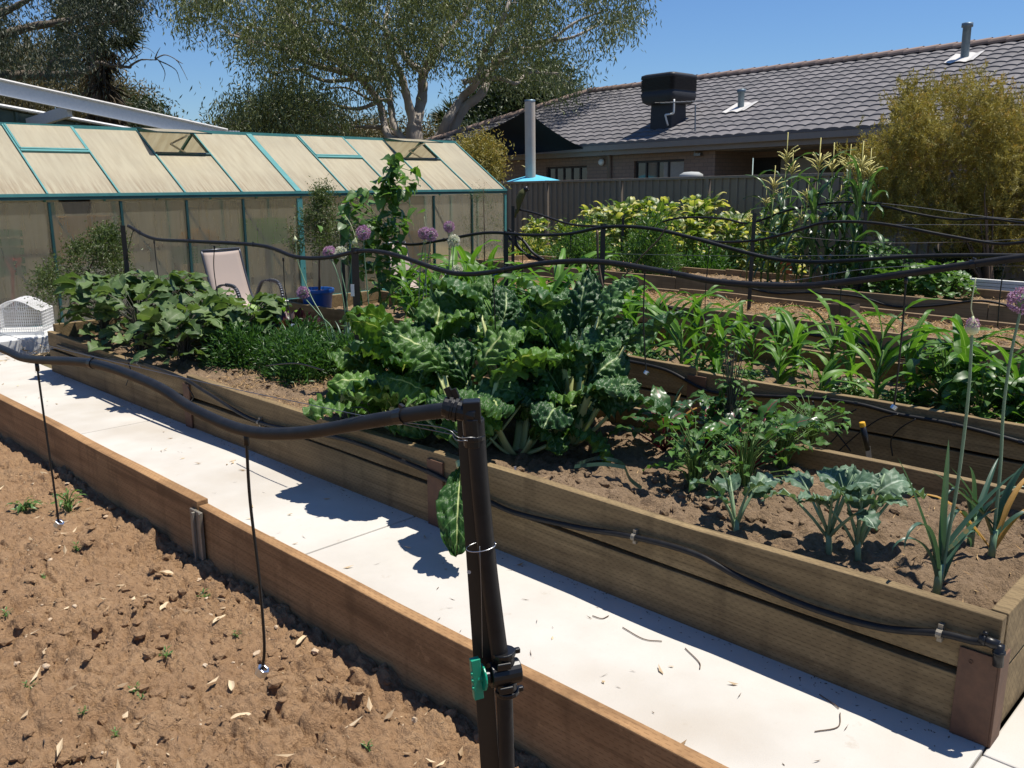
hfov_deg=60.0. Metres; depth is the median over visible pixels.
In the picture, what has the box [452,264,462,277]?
flowering onion
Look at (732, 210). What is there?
yellowing plant
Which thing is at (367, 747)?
weed seedling
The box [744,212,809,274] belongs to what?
yellowing plant
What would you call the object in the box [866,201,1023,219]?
support wire
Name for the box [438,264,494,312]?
young maize
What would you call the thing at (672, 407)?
plant
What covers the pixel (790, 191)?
tall maize
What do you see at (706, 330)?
young maize
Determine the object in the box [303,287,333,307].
plant pot
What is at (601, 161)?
wall lamp
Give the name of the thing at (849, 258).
green bush
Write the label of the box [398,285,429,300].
young maize
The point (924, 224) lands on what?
support wire
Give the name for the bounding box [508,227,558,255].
green bush
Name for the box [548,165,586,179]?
window
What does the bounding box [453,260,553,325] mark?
young maize
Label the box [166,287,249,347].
eggplant
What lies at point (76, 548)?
weed seedling
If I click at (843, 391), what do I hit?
weed
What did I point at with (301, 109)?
eucalyptus tree
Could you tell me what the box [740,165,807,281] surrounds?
tall maize
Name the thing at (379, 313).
silverbeet plant
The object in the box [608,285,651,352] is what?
young maize
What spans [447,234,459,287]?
flowering onion
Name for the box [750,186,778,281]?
tall maize
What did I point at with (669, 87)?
air cooler
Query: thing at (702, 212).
yellowing plant
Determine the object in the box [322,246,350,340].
flowering onion
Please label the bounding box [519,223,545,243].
yellowing plant
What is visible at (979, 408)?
bean plant
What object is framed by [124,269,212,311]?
eggplant
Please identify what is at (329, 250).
flowering onion
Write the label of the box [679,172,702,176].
barbecue
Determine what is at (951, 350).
young maize
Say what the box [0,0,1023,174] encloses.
sky
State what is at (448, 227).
flowering onion
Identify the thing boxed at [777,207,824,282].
tall maize
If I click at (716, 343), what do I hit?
young maize
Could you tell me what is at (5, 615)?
weed seedling
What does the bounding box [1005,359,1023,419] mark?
young maize
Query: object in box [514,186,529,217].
bird
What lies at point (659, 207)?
yellowing plant
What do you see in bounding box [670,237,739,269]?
green bush
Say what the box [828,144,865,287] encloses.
tall maize
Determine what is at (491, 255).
young maize
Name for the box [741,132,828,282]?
tall maize
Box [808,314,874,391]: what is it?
young maize
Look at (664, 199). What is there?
yellowing plant
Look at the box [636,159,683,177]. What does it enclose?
window
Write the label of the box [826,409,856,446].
thin hose
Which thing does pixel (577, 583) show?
path litter
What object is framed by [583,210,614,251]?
yellowing plant
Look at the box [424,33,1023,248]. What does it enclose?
house
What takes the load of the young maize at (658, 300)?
on the soil at (756, 366)
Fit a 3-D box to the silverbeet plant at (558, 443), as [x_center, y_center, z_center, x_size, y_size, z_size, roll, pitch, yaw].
[0.025,0.175,4.437,0.870,0.366,0.721,-2,13,-10]
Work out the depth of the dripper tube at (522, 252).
7.61 m
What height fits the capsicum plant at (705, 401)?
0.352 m
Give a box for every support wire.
[0,333,451,434]
[606,253,1023,255]
[759,230,1019,242]
[771,265,1023,282]
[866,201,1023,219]
[896,224,952,224]
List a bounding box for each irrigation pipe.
[0,344,444,439]
[127,224,1023,288]
[379,224,1017,263]
[519,209,1023,245]
[641,201,1023,234]
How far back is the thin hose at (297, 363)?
4.84 m
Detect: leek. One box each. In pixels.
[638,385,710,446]
[892,278,1017,594]
[911,287,1023,557]
[948,459,1023,546]
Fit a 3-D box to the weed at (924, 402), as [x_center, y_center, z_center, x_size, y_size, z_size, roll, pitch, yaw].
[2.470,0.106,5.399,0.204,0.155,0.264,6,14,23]
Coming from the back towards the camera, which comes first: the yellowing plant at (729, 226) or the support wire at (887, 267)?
the yellowing plant at (729, 226)
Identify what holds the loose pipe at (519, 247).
on the loose pipe at (529, 255)
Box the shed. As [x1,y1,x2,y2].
[0,104,125,126]
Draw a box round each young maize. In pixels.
[368,248,434,302]
[377,273,442,320]
[385,258,429,314]
[393,255,450,301]
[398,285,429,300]
[399,271,436,310]
[406,262,444,296]
[407,246,476,311]
[418,239,519,317]
[427,273,438,280]
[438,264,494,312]
[440,245,473,279]
[446,251,535,315]
[450,245,525,314]
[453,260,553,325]
[468,261,547,317]
[484,285,560,329]
[488,265,552,307]
[491,251,614,297]
[499,274,567,308]
[505,262,574,294]
[549,248,576,283]
[567,254,620,289]
[569,279,603,333]
[577,264,610,323]
[587,299,635,325]
[604,284,623,327]
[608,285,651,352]
[610,308,699,359]
[613,290,648,325]
[615,279,691,348]
[623,274,731,357]
[623,289,748,373]
[661,296,747,365]
[678,285,720,353]
[695,300,753,373]
[707,313,789,371]
[711,304,763,361]
[744,324,829,388]
[752,307,810,355]
[768,306,832,378]
[772,289,905,365]
[778,350,859,391]
[799,298,973,398]
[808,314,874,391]
[819,288,940,377]
[879,309,944,393]
[908,324,1014,380]
[910,317,1001,369]
[925,314,1013,412]
[936,339,1023,422]
[973,332,1023,377]
[974,341,1023,375]
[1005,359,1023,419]
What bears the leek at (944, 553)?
on the soil at (999, 575)
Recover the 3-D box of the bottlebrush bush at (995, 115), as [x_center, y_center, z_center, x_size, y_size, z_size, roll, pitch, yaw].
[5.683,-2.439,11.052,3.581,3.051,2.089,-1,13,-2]
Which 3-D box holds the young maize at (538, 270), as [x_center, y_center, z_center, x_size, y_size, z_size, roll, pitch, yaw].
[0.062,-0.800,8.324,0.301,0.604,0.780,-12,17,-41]
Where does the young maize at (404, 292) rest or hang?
on the soil at (756, 366)
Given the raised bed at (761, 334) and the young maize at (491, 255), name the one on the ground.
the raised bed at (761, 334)
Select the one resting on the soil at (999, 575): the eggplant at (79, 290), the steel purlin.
the eggplant at (79, 290)
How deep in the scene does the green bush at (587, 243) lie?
12.96 m
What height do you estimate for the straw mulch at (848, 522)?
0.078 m
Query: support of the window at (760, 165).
in the house
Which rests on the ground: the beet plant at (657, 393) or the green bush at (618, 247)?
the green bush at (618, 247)
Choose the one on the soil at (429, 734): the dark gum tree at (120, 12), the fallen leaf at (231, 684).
the fallen leaf at (231, 684)
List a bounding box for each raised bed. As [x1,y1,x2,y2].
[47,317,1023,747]
[285,291,1023,489]
[476,255,1023,323]
[497,275,1023,375]
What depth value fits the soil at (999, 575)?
3.65 m
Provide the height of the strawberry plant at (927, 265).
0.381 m
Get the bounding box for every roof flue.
[723,89,757,112]
[944,22,984,62]
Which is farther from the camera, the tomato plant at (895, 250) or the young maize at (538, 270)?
the tomato plant at (895, 250)
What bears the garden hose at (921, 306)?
attached to the raised bed at (985, 311)
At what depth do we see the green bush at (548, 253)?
15.10 m
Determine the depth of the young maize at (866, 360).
5.29 m
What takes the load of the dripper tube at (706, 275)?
hanging from the irrigation pipe at (917, 256)
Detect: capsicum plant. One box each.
[642,414,741,491]
[682,388,756,450]
[696,412,795,486]
[738,401,831,469]
[772,389,850,443]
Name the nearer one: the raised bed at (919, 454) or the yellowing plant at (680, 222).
the raised bed at (919, 454)
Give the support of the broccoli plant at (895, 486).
on the soil at (999, 575)
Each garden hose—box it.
[57,344,1005,667]
[630,360,1023,444]
[660,303,903,355]
[722,278,1006,307]
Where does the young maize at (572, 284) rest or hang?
on the soil at (756, 366)
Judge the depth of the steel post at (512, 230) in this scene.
10.86 m
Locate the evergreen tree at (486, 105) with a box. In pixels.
[440,41,594,125]
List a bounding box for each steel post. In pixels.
[120,225,129,304]
[340,221,346,309]
[351,247,361,341]
[504,231,507,287]
[511,206,514,283]
[599,224,605,289]
[621,218,624,261]
[747,213,756,309]
[857,211,867,291]
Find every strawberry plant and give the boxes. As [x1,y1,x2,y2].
[860,268,912,294]
[880,267,937,297]
[896,262,935,291]
[900,262,960,297]
[922,260,970,294]
[922,270,979,298]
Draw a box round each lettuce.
[247,298,297,339]
[266,308,322,337]
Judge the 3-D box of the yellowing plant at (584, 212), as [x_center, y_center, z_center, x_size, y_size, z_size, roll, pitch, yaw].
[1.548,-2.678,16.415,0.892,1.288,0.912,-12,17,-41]
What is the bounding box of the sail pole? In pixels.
[524,99,535,177]
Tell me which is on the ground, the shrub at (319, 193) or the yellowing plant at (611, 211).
the yellowing plant at (611, 211)
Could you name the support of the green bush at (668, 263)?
on the soil at (964, 298)
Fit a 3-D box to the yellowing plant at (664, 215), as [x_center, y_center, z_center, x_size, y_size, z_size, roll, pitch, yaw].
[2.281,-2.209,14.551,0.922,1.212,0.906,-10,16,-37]
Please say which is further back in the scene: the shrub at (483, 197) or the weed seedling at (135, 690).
the shrub at (483, 197)
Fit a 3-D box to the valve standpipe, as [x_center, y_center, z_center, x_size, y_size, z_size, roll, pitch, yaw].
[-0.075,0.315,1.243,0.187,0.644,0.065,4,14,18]
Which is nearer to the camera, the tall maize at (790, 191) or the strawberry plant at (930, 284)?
the strawberry plant at (930, 284)
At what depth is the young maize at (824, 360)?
6.25 m
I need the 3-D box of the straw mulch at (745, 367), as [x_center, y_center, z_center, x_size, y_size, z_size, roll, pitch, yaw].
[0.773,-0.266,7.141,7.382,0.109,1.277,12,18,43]
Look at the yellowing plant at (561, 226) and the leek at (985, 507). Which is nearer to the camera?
the leek at (985, 507)
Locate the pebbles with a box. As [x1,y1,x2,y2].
[13,482,417,767]
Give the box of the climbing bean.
[318,152,427,307]
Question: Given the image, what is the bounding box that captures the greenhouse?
[0,122,506,328]
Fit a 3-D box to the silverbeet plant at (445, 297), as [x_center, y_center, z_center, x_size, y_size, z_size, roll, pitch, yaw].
[-0.032,-0.192,5.028,1.149,0.810,1.154,2,13,7]
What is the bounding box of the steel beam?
[0,78,239,131]
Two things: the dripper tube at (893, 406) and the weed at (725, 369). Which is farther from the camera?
the weed at (725, 369)
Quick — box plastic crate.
[0,296,54,335]
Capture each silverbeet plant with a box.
[302,369,476,438]
[327,319,473,375]
[338,321,569,448]
[339,303,493,354]
[342,275,517,388]
[410,277,605,418]
[433,379,613,462]
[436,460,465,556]
[474,327,667,446]
[515,267,683,407]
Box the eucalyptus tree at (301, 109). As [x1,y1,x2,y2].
[147,0,661,138]
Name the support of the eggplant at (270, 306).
on the soil at (999, 575)
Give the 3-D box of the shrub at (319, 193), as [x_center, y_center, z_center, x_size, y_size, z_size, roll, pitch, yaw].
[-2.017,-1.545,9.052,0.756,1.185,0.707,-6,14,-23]
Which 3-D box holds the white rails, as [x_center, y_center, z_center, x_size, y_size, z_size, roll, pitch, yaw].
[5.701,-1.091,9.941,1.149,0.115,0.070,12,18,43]
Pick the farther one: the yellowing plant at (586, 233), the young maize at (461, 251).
the yellowing plant at (586, 233)
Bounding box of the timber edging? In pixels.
[0,394,728,767]
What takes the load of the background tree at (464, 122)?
on the ground
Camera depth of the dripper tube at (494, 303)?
4.71 m
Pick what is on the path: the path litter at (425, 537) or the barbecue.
the path litter at (425, 537)
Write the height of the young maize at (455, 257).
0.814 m
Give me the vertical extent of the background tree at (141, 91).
6.299 m
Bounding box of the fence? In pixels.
[500,169,1023,281]
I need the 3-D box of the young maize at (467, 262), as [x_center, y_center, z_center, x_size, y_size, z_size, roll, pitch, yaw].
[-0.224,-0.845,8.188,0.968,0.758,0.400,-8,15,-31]
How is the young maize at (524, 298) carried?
on the soil at (756, 366)
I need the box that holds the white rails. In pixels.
[968,278,1023,291]
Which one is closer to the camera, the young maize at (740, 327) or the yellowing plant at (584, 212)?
the young maize at (740, 327)
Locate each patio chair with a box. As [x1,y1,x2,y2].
[200,247,284,304]
[382,241,445,289]
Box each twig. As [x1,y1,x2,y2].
[622,627,661,641]
[815,713,840,731]
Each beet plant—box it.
[608,385,711,450]
[635,385,761,453]
[692,398,819,468]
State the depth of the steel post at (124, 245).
7.84 m
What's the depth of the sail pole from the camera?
20.91 m
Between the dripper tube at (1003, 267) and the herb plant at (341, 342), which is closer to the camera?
the dripper tube at (1003, 267)
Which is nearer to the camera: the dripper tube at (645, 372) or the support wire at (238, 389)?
the support wire at (238, 389)
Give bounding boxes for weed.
[5,496,46,513]
[50,488,85,511]
[642,348,673,362]
[642,353,663,359]
[683,356,712,370]
[710,329,758,457]
[710,365,737,376]
[737,369,765,380]
[738,369,764,380]
[831,377,873,396]
[831,384,863,395]
[879,389,908,399]
[879,394,910,404]
[881,388,918,404]
[901,386,933,406]
[988,400,1023,422]
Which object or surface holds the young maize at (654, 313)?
on the soil at (756, 366)
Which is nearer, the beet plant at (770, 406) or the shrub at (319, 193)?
the beet plant at (770, 406)
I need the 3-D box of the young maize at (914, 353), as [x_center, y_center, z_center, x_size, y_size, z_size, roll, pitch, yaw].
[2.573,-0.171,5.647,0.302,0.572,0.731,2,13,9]
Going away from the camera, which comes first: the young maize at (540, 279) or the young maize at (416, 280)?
the young maize at (540, 279)
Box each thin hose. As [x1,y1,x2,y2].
[266,363,324,370]
[812,401,850,451]
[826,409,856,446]
[838,414,897,451]
[890,418,915,455]
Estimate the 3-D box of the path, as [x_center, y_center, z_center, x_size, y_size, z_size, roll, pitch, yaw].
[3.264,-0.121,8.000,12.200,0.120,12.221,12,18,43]
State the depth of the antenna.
20.14 m
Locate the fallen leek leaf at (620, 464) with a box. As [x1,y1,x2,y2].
[574,456,641,489]
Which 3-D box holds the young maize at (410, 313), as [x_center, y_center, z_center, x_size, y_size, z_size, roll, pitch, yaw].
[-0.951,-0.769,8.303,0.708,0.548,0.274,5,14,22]
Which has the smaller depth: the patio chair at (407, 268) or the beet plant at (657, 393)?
the beet plant at (657, 393)
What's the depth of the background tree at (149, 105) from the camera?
32.50 m
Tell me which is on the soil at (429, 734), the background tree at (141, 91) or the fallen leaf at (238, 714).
the fallen leaf at (238, 714)
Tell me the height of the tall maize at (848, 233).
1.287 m
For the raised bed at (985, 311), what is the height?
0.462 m
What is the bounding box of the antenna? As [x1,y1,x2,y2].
[655,100,702,155]
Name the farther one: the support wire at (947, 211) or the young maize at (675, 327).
the support wire at (947, 211)
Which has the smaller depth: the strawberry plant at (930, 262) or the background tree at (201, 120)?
the strawberry plant at (930, 262)
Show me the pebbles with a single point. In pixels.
(314, 651)
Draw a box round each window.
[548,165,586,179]
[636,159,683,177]
[753,154,846,178]
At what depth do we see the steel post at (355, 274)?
5.54 m
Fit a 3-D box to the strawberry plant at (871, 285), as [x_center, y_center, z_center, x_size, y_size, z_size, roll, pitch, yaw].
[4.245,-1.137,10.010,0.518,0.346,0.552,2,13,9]
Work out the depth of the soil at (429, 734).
3.14 m
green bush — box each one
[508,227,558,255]
[531,242,576,256]
[547,214,617,270]
[607,242,636,262]
[610,206,684,275]
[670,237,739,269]
[815,234,907,277]
[913,244,1013,283]
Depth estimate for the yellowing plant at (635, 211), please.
15.75 m
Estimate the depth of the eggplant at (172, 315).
6.43 m
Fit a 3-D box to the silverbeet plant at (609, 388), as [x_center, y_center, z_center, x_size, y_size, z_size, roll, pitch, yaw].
[0.333,0.038,4.514,1.051,0.594,0.963,12,18,43]
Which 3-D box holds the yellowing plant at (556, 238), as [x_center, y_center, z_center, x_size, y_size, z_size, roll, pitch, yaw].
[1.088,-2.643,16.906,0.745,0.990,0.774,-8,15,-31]
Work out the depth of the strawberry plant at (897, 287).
9.86 m
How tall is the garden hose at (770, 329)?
0.238 m
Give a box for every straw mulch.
[207,369,387,416]
[342,303,990,413]
[498,278,1023,347]
[517,259,1014,303]
[544,443,1023,595]
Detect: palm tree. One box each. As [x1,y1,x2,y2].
[45,0,148,126]
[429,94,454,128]
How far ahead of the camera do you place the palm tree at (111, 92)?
28.34 m
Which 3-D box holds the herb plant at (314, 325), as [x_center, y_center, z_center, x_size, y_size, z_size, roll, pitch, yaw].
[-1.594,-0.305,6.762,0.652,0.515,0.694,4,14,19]
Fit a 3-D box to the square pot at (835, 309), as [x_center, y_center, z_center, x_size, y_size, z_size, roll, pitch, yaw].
[3.021,-0.649,8.064,0.200,0.160,0.200,12,18,43]
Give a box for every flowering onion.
[293,236,338,343]
[296,286,345,339]
[322,245,353,335]
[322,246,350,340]
[332,216,357,340]
[355,225,370,318]
[407,227,428,318]
[422,227,437,299]
[423,218,426,296]
[443,221,454,277]
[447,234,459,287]
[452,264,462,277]
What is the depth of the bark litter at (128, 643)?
3.15 m
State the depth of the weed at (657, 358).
6.39 m
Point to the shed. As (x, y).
(11, 115)
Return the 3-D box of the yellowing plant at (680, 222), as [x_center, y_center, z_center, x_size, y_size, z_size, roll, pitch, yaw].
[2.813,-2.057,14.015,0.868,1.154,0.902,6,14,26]
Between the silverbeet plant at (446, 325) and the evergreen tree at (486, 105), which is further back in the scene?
the evergreen tree at (486, 105)
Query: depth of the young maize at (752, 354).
6.37 m
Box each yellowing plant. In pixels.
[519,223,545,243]
[522,215,554,243]
[546,220,574,249]
[552,219,574,246]
[562,222,596,246]
[577,204,612,241]
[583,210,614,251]
[589,201,637,257]
[599,196,644,257]
[604,196,649,239]
[626,197,678,261]
[626,212,677,263]
[640,196,686,254]
[671,191,730,263]
[671,217,716,265]
[674,205,717,259]
[707,211,755,271]
[717,207,759,270]
[744,209,803,272]
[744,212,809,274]
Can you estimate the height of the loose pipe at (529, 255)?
0.380 m
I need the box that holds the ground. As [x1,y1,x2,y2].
[33,294,1023,729]
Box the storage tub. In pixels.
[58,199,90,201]
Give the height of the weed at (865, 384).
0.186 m
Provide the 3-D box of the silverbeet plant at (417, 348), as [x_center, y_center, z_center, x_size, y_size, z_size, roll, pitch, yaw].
[-0.161,0.007,4.463,0.998,0.678,1.097,12,18,43]
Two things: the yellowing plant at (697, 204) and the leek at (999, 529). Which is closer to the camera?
the leek at (999, 529)
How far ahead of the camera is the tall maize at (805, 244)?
10.54 m
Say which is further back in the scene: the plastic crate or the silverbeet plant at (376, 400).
the plastic crate
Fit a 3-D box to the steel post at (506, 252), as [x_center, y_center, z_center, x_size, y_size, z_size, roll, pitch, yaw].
[-0.052,-0.730,7.856,0.040,1.231,0.030,0,13,0]
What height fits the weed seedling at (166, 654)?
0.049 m
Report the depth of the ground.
5.60 m
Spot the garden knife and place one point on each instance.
(865, 438)
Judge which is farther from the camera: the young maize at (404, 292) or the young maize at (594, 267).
the young maize at (404, 292)
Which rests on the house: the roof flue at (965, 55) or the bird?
the roof flue at (965, 55)
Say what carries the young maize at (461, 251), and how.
on the soil at (756, 366)
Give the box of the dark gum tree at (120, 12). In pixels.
[0,0,187,105]
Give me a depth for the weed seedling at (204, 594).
3.73 m
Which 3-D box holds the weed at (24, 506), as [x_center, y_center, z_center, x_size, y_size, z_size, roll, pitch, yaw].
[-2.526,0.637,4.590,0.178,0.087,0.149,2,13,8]
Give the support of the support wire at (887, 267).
attached to the irrigation pipe at (973, 263)
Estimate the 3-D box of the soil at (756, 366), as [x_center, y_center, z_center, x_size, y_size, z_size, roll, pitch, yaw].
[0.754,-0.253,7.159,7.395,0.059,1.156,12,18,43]
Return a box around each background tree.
[0,96,74,114]
[111,71,178,115]
[120,84,191,128]
[199,104,316,132]
[307,92,440,138]
[427,108,494,133]
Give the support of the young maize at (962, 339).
on the soil at (756, 366)
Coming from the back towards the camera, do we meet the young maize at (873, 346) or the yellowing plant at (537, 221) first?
the yellowing plant at (537, 221)
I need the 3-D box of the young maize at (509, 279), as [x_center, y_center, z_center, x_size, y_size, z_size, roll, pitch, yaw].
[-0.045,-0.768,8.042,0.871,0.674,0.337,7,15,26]
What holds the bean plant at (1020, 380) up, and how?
on the soil at (756, 366)
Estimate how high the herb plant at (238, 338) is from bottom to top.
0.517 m
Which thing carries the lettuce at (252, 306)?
on the soil at (999, 575)
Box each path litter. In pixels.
[3,383,736,744]
[35,371,974,746]
[151,422,875,764]
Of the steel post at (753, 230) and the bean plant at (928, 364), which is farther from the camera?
the steel post at (753, 230)
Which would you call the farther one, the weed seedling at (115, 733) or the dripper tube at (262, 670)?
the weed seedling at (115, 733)
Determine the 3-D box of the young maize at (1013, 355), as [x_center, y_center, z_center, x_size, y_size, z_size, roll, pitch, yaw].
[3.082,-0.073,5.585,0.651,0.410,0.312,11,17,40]
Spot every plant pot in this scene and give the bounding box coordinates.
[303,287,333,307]
[780,262,792,273]
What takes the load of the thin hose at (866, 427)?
hanging from the garden hose at (958, 425)
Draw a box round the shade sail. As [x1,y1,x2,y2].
[471,112,582,155]
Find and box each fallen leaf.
[228,679,234,690]
[231,712,250,718]
[296,635,305,644]
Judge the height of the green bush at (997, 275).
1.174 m
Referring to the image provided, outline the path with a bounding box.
[0,355,1023,767]
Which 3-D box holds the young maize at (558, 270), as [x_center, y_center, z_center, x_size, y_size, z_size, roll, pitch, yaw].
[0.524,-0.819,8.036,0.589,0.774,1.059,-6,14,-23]
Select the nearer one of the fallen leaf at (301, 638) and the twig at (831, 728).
the twig at (831, 728)
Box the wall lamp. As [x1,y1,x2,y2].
[598,158,603,165]
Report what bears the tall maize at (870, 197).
on the soil at (964, 298)
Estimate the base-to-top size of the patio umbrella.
2.359 m
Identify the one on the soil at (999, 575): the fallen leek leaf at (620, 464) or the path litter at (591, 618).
the fallen leek leaf at (620, 464)
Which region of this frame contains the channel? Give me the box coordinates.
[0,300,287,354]
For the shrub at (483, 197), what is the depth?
12.74 m
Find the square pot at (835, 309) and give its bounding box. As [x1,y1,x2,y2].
[828,302,859,323]
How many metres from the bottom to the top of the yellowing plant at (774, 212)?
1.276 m
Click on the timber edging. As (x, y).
(556, 724)
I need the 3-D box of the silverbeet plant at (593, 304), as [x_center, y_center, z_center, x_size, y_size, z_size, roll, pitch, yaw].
[0.347,-0.192,4.882,1.047,0.872,1.013,12,18,43]
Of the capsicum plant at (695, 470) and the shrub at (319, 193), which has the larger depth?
the shrub at (319, 193)
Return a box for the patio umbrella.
[507,175,556,181]
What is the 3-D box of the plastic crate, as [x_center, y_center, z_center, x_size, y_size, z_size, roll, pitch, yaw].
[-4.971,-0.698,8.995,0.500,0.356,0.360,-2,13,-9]
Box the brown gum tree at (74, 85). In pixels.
[0,2,151,123]
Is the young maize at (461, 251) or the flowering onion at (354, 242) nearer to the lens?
the flowering onion at (354, 242)
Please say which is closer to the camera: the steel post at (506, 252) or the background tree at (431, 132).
the steel post at (506, 252)
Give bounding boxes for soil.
[0,433,547,767]
[69,329,1023,609]
[336,302,1023,422]
[510,260,1015,305]
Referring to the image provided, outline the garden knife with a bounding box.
[859,421,871,457]
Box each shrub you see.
[19,216,143,319]
[280,176,357,289]
[451,121,524,188]
[459,179,503,265]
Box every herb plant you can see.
[197,317,274,372]
[240,317,326,374]
[254,321,346,387]
[266,314,343,344]
[304,325,387,381]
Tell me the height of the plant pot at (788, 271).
0.200 m
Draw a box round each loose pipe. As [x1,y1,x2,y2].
[507,228,544,260]
[508,235,544,260]
[515,236,530,259]
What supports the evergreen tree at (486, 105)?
on the ground
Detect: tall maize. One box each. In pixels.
[728,211,767,279]
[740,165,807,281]
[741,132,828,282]
[749,150,823,282]
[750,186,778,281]
[770,189,792,281]
[771,138,854,281]
[773,179,836,282]
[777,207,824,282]
[793,142,866,280]
[821,185,852,288]
[822,181,880,287]
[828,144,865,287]
[838,141,884,290]
[846,148,887,285]
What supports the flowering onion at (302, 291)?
on the soil at (999, 575)
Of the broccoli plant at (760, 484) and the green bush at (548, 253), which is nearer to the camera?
the broccoli plant at (760, 484)
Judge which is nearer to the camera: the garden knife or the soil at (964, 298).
the garden knife
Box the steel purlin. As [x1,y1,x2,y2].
[26,108,72,123]
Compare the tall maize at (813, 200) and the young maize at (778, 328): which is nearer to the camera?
the young maize at (778, 328)
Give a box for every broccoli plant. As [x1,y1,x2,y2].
[689,461,783,531]
[761,464,881,554]
[797,466,926,560]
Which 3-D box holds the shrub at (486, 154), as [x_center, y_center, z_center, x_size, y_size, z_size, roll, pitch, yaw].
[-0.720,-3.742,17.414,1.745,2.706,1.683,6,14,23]
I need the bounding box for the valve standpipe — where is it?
[403,386,523,767]
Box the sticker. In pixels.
[350,284,354,295]
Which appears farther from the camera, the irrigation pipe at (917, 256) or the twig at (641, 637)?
the irrigation pipe at (917, 256)
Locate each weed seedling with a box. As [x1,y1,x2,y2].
[1,606,12,616]
[72,541,83,550]
[111,726,119,737]
[127,681,139,692]
[159,645,173,659]
[196,588,209,596]
[361,739,372,751]
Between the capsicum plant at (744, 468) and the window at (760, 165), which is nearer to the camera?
the capsicum plant at (744, 468)
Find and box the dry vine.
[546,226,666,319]
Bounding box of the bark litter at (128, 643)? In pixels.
[0,467,397,765]
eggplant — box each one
[52,271,140,339]
[87,273,182,351]
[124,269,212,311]
[125,294,231,364]
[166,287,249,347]
[201,292,292,350]
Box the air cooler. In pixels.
[641,72,696,129]
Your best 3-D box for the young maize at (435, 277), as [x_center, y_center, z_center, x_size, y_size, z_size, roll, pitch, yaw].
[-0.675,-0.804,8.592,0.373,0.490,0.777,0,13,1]
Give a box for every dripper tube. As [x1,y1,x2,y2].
[35,364,63,528]
[153,240,158,277]
[213,246,217,295]
[243,436,268,678]
[282,258,293,326]
[492,278,495,329]
[522,237,522,272]
[643,271,648,374]
[705,246,709,309]
[890,277,907,410]
[997,264,1004,325]
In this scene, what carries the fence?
on the ground
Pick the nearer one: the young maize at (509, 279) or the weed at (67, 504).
the weed at (67, 504)
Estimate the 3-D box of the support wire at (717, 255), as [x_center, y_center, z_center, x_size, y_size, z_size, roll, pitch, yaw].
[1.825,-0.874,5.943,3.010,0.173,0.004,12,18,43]
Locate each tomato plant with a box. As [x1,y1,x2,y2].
[840,239,894,291]
[842,248,858,276]
[870,245,912,288]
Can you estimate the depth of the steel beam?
13.15 m
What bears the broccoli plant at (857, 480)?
on the soil at (999, 575)
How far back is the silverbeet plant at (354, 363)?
5.20 m
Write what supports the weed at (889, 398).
on the soil at (756, 366)
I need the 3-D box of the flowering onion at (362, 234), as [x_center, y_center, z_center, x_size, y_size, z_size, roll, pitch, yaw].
[-0.999,-0.573,6.130,0.236,1.041,0.361,3,13,11]
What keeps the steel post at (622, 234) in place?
on the soil at (964, 298)
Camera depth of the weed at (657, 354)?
6.58 m
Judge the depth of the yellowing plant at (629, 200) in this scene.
15.36 m
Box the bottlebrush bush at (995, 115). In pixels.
[833,60,1023,278]
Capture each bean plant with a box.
[893,338,995,412]
[930,357,1023,418]
[994,372,1023,419]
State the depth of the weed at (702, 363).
6.29 m
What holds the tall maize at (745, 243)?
on the soil at (964, 298)
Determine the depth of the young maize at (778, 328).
6.65 m
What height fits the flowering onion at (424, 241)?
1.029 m
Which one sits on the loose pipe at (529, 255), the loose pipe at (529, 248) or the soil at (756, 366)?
the loose pipe at (529, 248)
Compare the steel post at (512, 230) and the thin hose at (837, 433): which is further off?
the steel post at (512, 230)
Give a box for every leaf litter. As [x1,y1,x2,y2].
[0,344,50,364]
[0,472,462,767]
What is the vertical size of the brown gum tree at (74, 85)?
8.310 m
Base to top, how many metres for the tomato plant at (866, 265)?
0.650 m
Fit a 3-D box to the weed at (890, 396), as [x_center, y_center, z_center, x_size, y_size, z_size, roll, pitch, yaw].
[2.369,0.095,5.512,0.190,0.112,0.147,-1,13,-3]
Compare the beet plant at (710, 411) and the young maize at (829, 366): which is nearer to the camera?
the beet plant at (710, 411)

